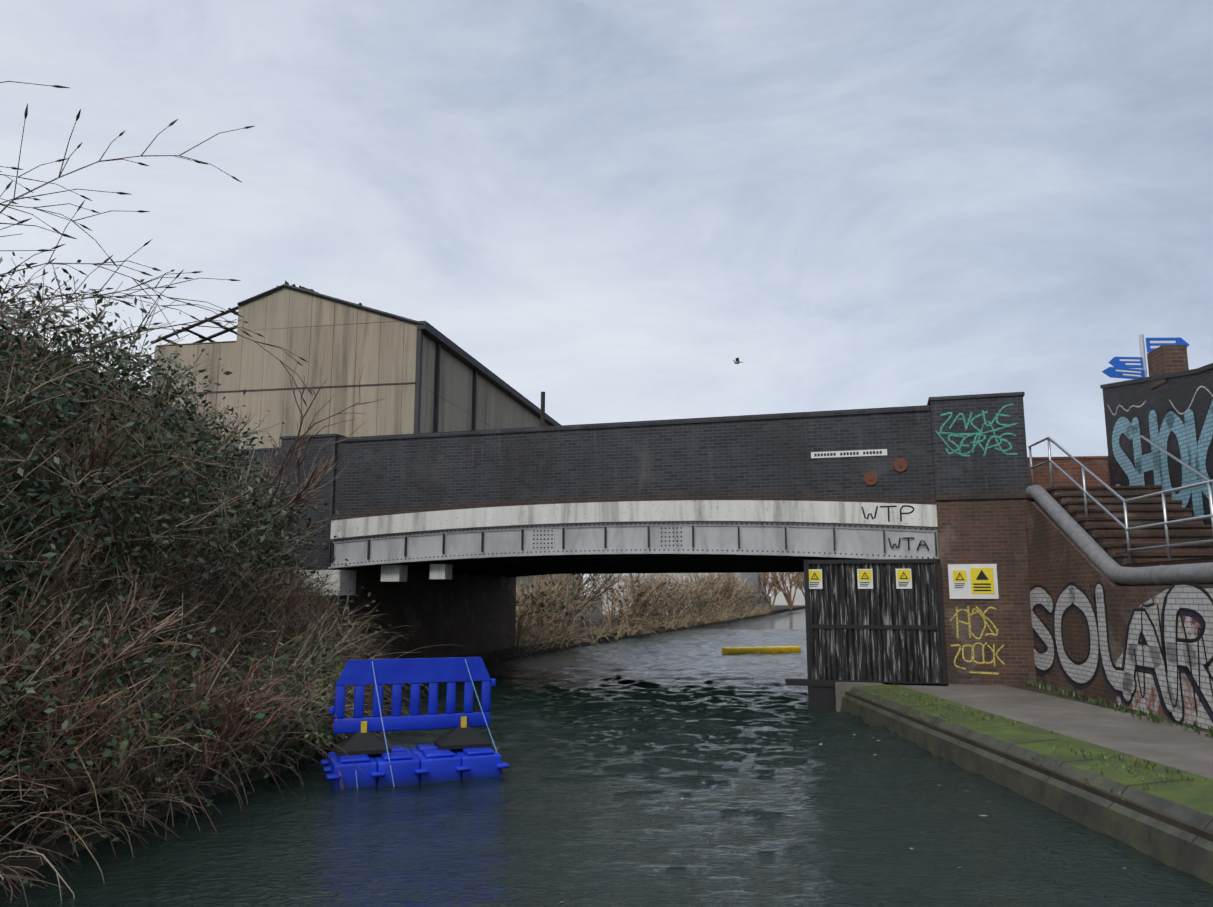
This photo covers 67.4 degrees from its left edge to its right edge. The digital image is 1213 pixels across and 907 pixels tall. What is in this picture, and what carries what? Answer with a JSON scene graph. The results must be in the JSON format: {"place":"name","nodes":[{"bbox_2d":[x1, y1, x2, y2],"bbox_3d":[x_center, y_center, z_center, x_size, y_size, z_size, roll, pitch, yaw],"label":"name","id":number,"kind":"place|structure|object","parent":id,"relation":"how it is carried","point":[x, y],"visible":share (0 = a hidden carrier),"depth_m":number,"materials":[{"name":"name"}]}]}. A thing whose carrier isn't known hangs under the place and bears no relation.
{"place":"outdoors","nodes":[
{"label":"outdoors","id":0,"kind":"place"},
{"bbox_2d":[0,592,347,884],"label":"earth bank","id":1,"kind":"structure","parent":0,"point":[65,847],"depth_m":8.87,"materials":[{"name":"soil"}]},
{"bbox_2d":[152,288,580,625],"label":"warehouse walls","id":2,"kind":"structure","parent":0,"point":[332,343],"depth_m":41.92,"materials":[{"name":"beige metal"}]},
{"bbox_2d":[150,306,238,346],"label":"warehouse rafters","id":3,"kind":"object","parent":2,"relation":"attached to","point":[187,328],"visible":0.19,"depth_m":43.47,"materials":[{"name":"black metal"}]},
{"bbox_2d":[158,284,560,433],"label":"warehouse roof","id":4,"kind":"structure","parent":2,"relation":"on","point":[435,335],"depth_m":42.66,"materials":[{"name":"black metal"}]},
{"bbox_2d":[276,281,361,304],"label":"birds","id":5,"kind":"object","parent":4,"relation":"on","point":[286,282],"visible":0.42,"depth_m":42.43,"materials":[{"name":"grey"}]},
{"bbox_2d":[0,609,1212,906],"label":"canal water","id":6,"kind":"structure","parent":0,"point":[686,767],"depth_m":8.91,"materials":[{"name":"teal liquid"}]},
{"bbox_2d":[320,743,509,789],"bbox_3d":[-2.392,3.903,11.297,2.160,0.435,1.160,3,-10,-20],"label":"pontoon float","id":7,"kind":"object","parent":6,"relation":"on","point":[421,764],"visible":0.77,"depth_m":10.90,"materials":[{"name":"blue plastic"}]},
{"bbox_2d":[334,716,490,755],"bbox_3d":[-2.420,3.519,11.433,1.880,0.365,0.440,3,-10,-20],"label":"barrier feet","id":8,"kind":"object","parent":7,"relation":"on","point":[363,741],"visible":0.9,"depth_m":11.23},
{"bbox_2d":[329,657,495,733],"bbox_3d":[-2.416,3.112,11.498,2.080,1.020,0.060,3,-10,-20],"label":"plastic barrier","id":9,"kind":"object","parent":8,"relation":"on","point":[414,672],"visible":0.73,"depth_m":11.47,"materials":[{"name":"blue plastic"}]},
{"bbox_2d":[355,659,497,788],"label":"ropes","id":10,"kind":"object","parent":9,"relation":"attached to","point":[383,725],"visible":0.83,"depth_m":11.18,"materials":[{"name":"white fabric"}]},
{"bbox_2d":[722,646,800,653],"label":"yellow boom floats","id":11,"kind":"object","parent":6,"relation":"on","point":[765,649],"visible":0.62,"depth_m":35.60,"materials":[{"name":"yellow plastic"}]},
{"bbox_2d":[0,597,1212,846],"bbox_3d":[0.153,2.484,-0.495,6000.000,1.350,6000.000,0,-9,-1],"label":"ground","id":12,"kind":"structure","parent":0,"point":[1102,793],"depth_m":10.82,"materials":[{"name":"soil"}]},
{"bbox_2d":[0,330,207,474],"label":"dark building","id":13,"kind":"structure","parent":12,"relation":"on","point":[6,344],"depth_m":16.82,"materials":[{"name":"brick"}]},
{"bbox_2d":[0,233,404,846],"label":"shrub foliage","id":14,"kind":"object","parent":12,"relation":"on","point":[144,429],"visible":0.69,"depth_m":11.56,"materials":[{"name":"green plant"}]},
{"bbox_2d":[0,81,312,416],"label":"bare branches","id":15,"kind":"object","parent":14,"relation":"on","point":[97,345],"visible":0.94,"depth_m":10.82,"materials":[{"name":"brown plant"}]},
{"bbox_2d":[0,286,462,906],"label":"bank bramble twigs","id":16,"kind":"object","parent":12,"relation":"on","point":[288,622],"visible":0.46,"depth_m":10.53,"materials":[{"name":"brown plant"}]},
{"bbox_2d":[539,392,544,627],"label":"street pole","id":17,"kind":"object","parent":12,"relation":"on","point":[542,408],"visible":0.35,"depth_m":50.74,"materials":[{"name":"metal"}]},
{"bbox_2d":[493,572,804,659],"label":"bank bushes","id":18,"kind":"object","parent":12,"relation":"on","point":[699,605],"visible":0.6,"depth_m":50.62,"materials":[{"name":"twig bark"},{"name":"dry brown leaf"},{"name":"dry straw-coloured grass"}]},
{"bbox_2d":[285,498,1036,684],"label":"bridge abutments","id":19,"kind":"object","parent":12,"relation":"on","point":[473,614],"visible":0.43,"depth_m":18.26,"materials":[{"name":"brown brick"}]},
{"bbox_2d":[328,521,938,577],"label":"bridge girders","id":20,"kind":"object","parent":19,"relation":"on","point":[526,550],"visible":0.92,"depth_m":20.70,"materials":[{"name":"grey metal"}]},
{"bbox_2d":[294,564,452,594],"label":"bridge bearing blocks","id":21,"kind":"structure","parent":20,"relation":"attached to","point":[394,573],"depth_m":21.98,"materials":[{"name":"grey concrete"}]},
{"bbox_2d":[330,500,937,538],"bbox_3d":[-0.023,1.446,20.405,14.000,0.708,0.110,-3,-9,16],"label":"bridge fascia band","id":22,"kind":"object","parent":20,"relation":"attached to","point":[923,515],"depth_m":20.13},
{"bbox_2d":[564,524,918,573],"bbox_3d":[1.701,1.793,26.279,14.600,3.000,12.000,-3,-9,16],"label":"bridge underside","id":23,"kind":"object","parent":20,"relation":"on","point":[700,571],"depth_m":31.47,"materials":[{"name":"grey concrete"}]},
{"bbox_2d":[1030,581,1212,728],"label":"graffiti wall","id":24,"kind":"structure","parent":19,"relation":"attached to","point":[1164,664],"depth_m":12.90,"materials":[{"name":"white paint"}]},
{"bbox_2d":[603,572,804,614],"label":"buildings","id":25,"kind":"structure","parent":12,"relation":"on","point":[780,599],"depth_m":119.59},
{"bbox_2d":[835,682,948,711],"bbox_3d":[14.095,9.538,46.328,2.120,1.100,60.600,-3,-9,16],"label":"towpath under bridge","id":26,"kind":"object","parent":12,"relation":"on","point":[841,688],"visible":0.14,"depth_m":17.92,"materials":[{"name":"grey concrete"}]},
{"bbox_2d":[786,559,946,708],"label":"towpath gate","id":27,"kind":"structure","parent":26,"relation":"on","point":[884,630],"depth_m":18.35,"materials":[{"name":"black wood"}]},
{"bbox_2d":[808,449,998,598],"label":"signs","id":28,"kind":"object","parent":27,"relation":"attached to","point":[973,581],"visible":0.96,"depth_m":18.07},
{"bbox_2d":[795,665,1212,884],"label":"towpath","id":29,"kind":"structure","parent":12,"relation":"on","point":[1070,722],"depth_m":10.66,"materials":[{"name":"grey concrete"}]},
{"bbox_2d":[864,680,1212,801],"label":"grass","id":30,"kind":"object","parent":29,"relation":"on","point":[1062,692],"visible":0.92,"depth_m":12.69,"materials":[{"name":"green plant"}]},
{"bbox_2d":[1024,456,1212,732],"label":"towpath wall and stairs","id":31,"kind":"structure","parent":12,"relation":"on","point":[1058,560],"depth_m":15.81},
{"bbox_2d":[1025,485,1212,585],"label":"lagged pipe","id":32,"kind":"object","parent":31,"relation":"attached to","point":[1094,552],"visible":0.92,"depth_m":14.23,"materials":[{"name":"grey metal"}]},
{"bbox_2d":[1028,435,1212,563],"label":"stair handrails","id":33,"kind":"object","parent":31,"relation":"attached to","point":[1166,523],"visible":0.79,"depth_m":14.45,"materials":[{"name":"silver metal"}]},
{"bbox_2d":[1046,485,1212,563],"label":"stair treads","id":34,"kind":"object","parent":31,"relation":"attached to","point":[1140,517],"visible":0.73,"depth_m":15.70,"materials":[{"name":"brown brick"}]},
{"bbox_2d":[1100,345,1212,524],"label":"stair side wall","id":35,"kind":"structure","parent":12,"relation":"on","point":[1174,379],"depth_m":16.91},
{"bbox_2d":[1108,385,1212,521],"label":"graffiti","id":36,"kind":"object","parent":35,"relation":"attached to","point":[1194,447],"visible":0.88,"depth_m":16.73,"materials":[{"name":"teal paint"}]},
{"bbox_2d":[0,0,1212,595],"label":"sky","id":37,"kind":"structure","parent":0,"point":[608,206],"materials":[{"name":"grey"}]},
{"bbox_2d":[224,392,1028,569],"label":"bridge parapet","id":38,"kind":"structure","parent":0,"point":[765,453],"depth_m":20.25,"materials":[{"name":"black brick"}]},
{"bbox_2d":[332,490,1027,520],"bbox_3d":[0.814,1.107,20.183,15.760,0.410,0.160,-3,-9,16],"label":"bridge string course","id":39,"kind":"object","parent":38,"relation":"attached to","point":[993,494],"visible":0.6,"depth_m":19.81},
{"bbox_2d":[863,458,907,485],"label":"wall tie plates","id":40,"kind":"object","parent":38,"relation":"attached to","point":[899,465],"visible":1,"depth_m":18.85,"materials":[{"name":"brown metal"}]},
{"bbox_2d":[861,403,1017,674],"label":"bridge graffiti tags","id":41,"kind":"object","parent":38,"relation":"attached to","point":[978,441],"visible":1,"depth_m":18.31,"materials":[{"name":"paint"}]},
{"bbox_2d":[733,358,741,363],"bbox_3d":[5.361,-3.729,36.987,0.402,0.211,0.929,-5,-10,29],"label":"flying gull","id":42,"kind":"object","parent":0,"point":[736,361],"visible":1,"depth_m":36.93,"materials":[{"name":"grey"}]},
{"bbox_2d":[1102,334,1188,378],"bbox_3d":[11.128,0.271,18.560,2.063,5.620,0.258,1,-9,-8],"label":"signpost","id":43,"kind":"object","parent":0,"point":[1121,367],"visible":0.54,"depth_m":18.92,"materials":[{"name":"metal"}]}
]}

